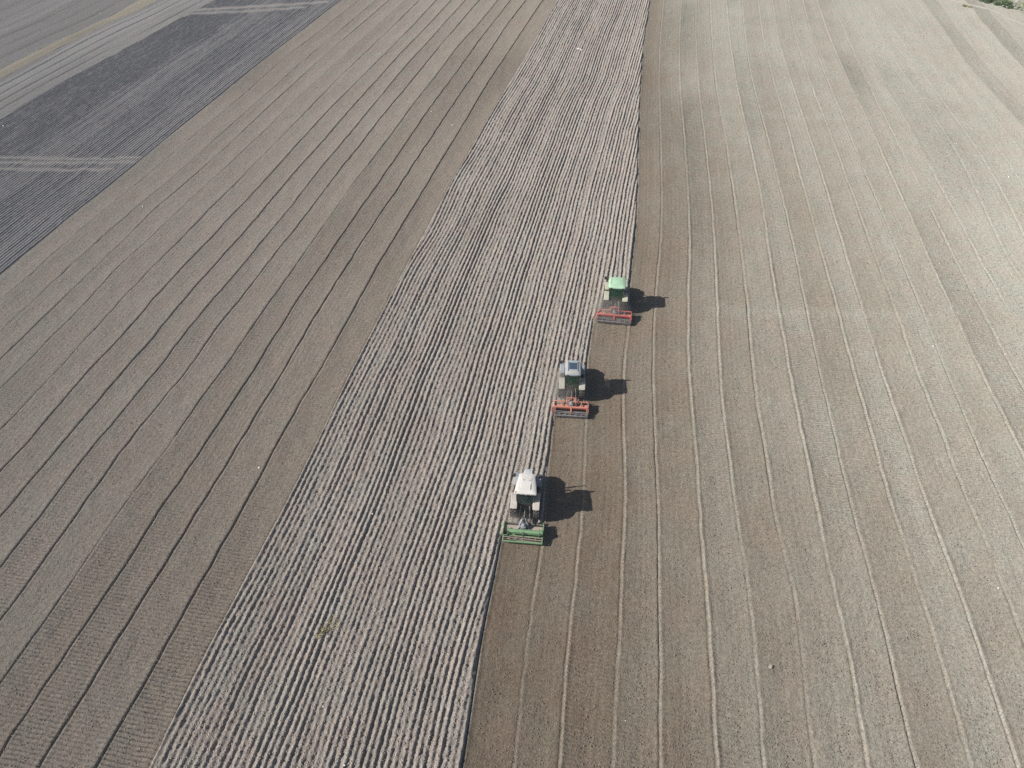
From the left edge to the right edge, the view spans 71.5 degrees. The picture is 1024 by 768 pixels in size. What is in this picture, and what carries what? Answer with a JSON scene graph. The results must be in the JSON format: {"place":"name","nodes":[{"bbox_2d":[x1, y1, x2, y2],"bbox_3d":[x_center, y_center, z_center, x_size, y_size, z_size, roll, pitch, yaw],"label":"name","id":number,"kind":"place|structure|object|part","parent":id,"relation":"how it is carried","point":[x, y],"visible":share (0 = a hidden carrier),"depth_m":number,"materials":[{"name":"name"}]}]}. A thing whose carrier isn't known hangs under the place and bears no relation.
{"place":"outdoors","nodes":[
{"label":"outdoors","id":0,"kind":"place"},
{"bbox_2d":[0,0,138,69],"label":"stubble field","id":1,"kind":"structure","parent":0,"point":[27,27],"depth_m":137.84,"materials":[{"name":"grey soil"}]},
{"bbox_2d":[0,0,157,78],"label":"grass track","id":2,"kind":"structure","parent":0,"point":[53,46],"depth_m":130.79,"materials":[{"name":"beige soil"}]},
{"bbox_2d":[0,0,212,118],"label":"stubble field","id":3,"kind":"structure","parent":0,"point":[30,81],"depth_m":125.93,"materials":[{"name":"grey soil"}]},
{"bbox_2d":[0,0,340,274],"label":"ploughed field","id":4,"kind":"structure","parent":0,"point":[73,144],"depth_m":108.76,"materials":[{"name":"grey soil"}]},
{"bbox_2d":[0,0,556,767],"bbox_3d":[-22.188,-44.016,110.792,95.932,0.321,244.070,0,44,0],"label":"harrowed field","id":5,"kind":"structure","parent":0,"point":[372,232],"depth_m":70.05,"materials":[{"name":"soil"}]},
{"bbox_2d":[0,17,540,767],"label":"soil clods","id":6,"kind":"object","parent":5,"relation":"on","point":[196,405],"visible":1,"depth_m":64.77,"materials":[{"name":"brown soil"}]},
{"bbox_2d":[149,0,649,767],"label":"ploughed field","id":7,"kind":"structure","parent":0,"point":[615,16],"depth_m":60.18,"materials":[{"name":"soil"}]},
{"bbox_2d":[314,614,339,639],"bbox_3d":[-12.418,16.495,48.176,1.252,0.216,2.125,30,52,27],"label":"straw clump","id":8,"kind":"object","parent":7,"relation":"on","point":[324,630],"visible":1,"depth_m":48.13,"materials":[{"name":"beige plant"}]},
{"bbox_2d":[155,15,643,767],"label":"soil clods","id":9,"kind":"object","parent":7,"relation":"on","point":[395,535],"visible":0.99,"depth_m":51.17,"materials":[{"name":"brown soil"}]},
{"bbox_2d":[510,469,541,521],"bbox_3d":[1.130,8.196,55.034,2.286,3.105,4.412,4,44,4],"label":"tractor","id":10,"kind":"object","parent":7,"relation":"on","point":[525,496],"visible":1,"depth_m":53.85,"materials":[{"name":"metal"}]},
{"bbox_3d":[1.001,8.685,53.555,1.240,1.060,0.044,4,44,4],"label":"rear window","id":11,"kind":"part","parent":10,"relation":"part of","materials":[{"name":"black glass"}]},
{"bbox_2d":[602,276,630,310],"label":"tractor","id":12,"kind":"object","parent":7,"relation":"on","point":[615,296],"visible":0.99,"depth_m":72.28,"materials":[{"name":"metal"}]},
{"bbox_2d":[463,0,1023,767],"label":"tilled field","id":13,"kind":"structure","parent":0,"point":[987,358],"depth_m":61.28,"materials":[{"name":"soil"}]},
{"bbox_2d":[502,514,543,544],"bbox_3d":[0.868,10.859,53.650,3.070,1.183,2.423,4,44,4],"label":"power harrow","id":14,"kind":"object","parent":13,"relation":"on","point":[522,528],"visible":1,"depth_m":53.27,"materials":[{"name":"metal"}]},
{"bbox_2d":[553,397,588,418],"bbox_3d":[5.229,1.886,62.852,3.070,1.173,2.343,3,44,3],"label":"power harrow","id":15,"kind":"object","parent":13,"relation":"on","point":[570,406],"visible":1,"depth_m":62.58,"materials":[{"name":"red metal"}]},
{"bbox_2d":[558,360,586,398],"bbox_3d":[5.452,-0.746,64.216,2.440,3.077,4.412,3,44,3],"label":"tractor","id":16,"kind":"object","parent":13,"relation":"on","point":[571,372],"visible":1,"depth_m":63.22,"materials":[{"name":"metal"}]},
{"bbox_2d":[596,305,631,324],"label":"power harrow","id":17,"kind":"object","parent":13,"relation":"on","point":[615,316],"visible":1,"depth_m":71.81,"materials":[{"name":"red metal"}]},
{"bbox_2d":[472,17,1023,767],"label":"soil clods","id":18,"kind":"object","parent":13,"relation":"on","point":[782,477],"visible":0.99,"depth_m":53.60,"materials":[{"name":"brown soil"}]},
{"bbox_2d":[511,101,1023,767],"bbox_3d":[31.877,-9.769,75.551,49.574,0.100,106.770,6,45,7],"label":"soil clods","id":19,"kind":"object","parent":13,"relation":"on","point":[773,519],"visible":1,"depth_m":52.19,"materials":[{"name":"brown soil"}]},
{"bbox_2d":[950,0,1023,24],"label":"dirt track","id":20,"kind":"structure","parent":0,"point":[985,8],"depth_m":143.18,"materials":[{"name":"soil"}]},
{"bbox_2d":[979,0,1023,10],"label":"verge","id":21,"kind":"structure","parent":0,"point":[1019,3],"depth_m":144.19,"materials":[{"name":"green plant"}]},
{"bbox_2d":[978,0,1019,8],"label":"weeds","id":22,"kind":"object","parent":21,"relation":"on","point":[1005,3],"visible":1,"depth_m":143.87,"materials":[{"name":"green plant"}]}
]}

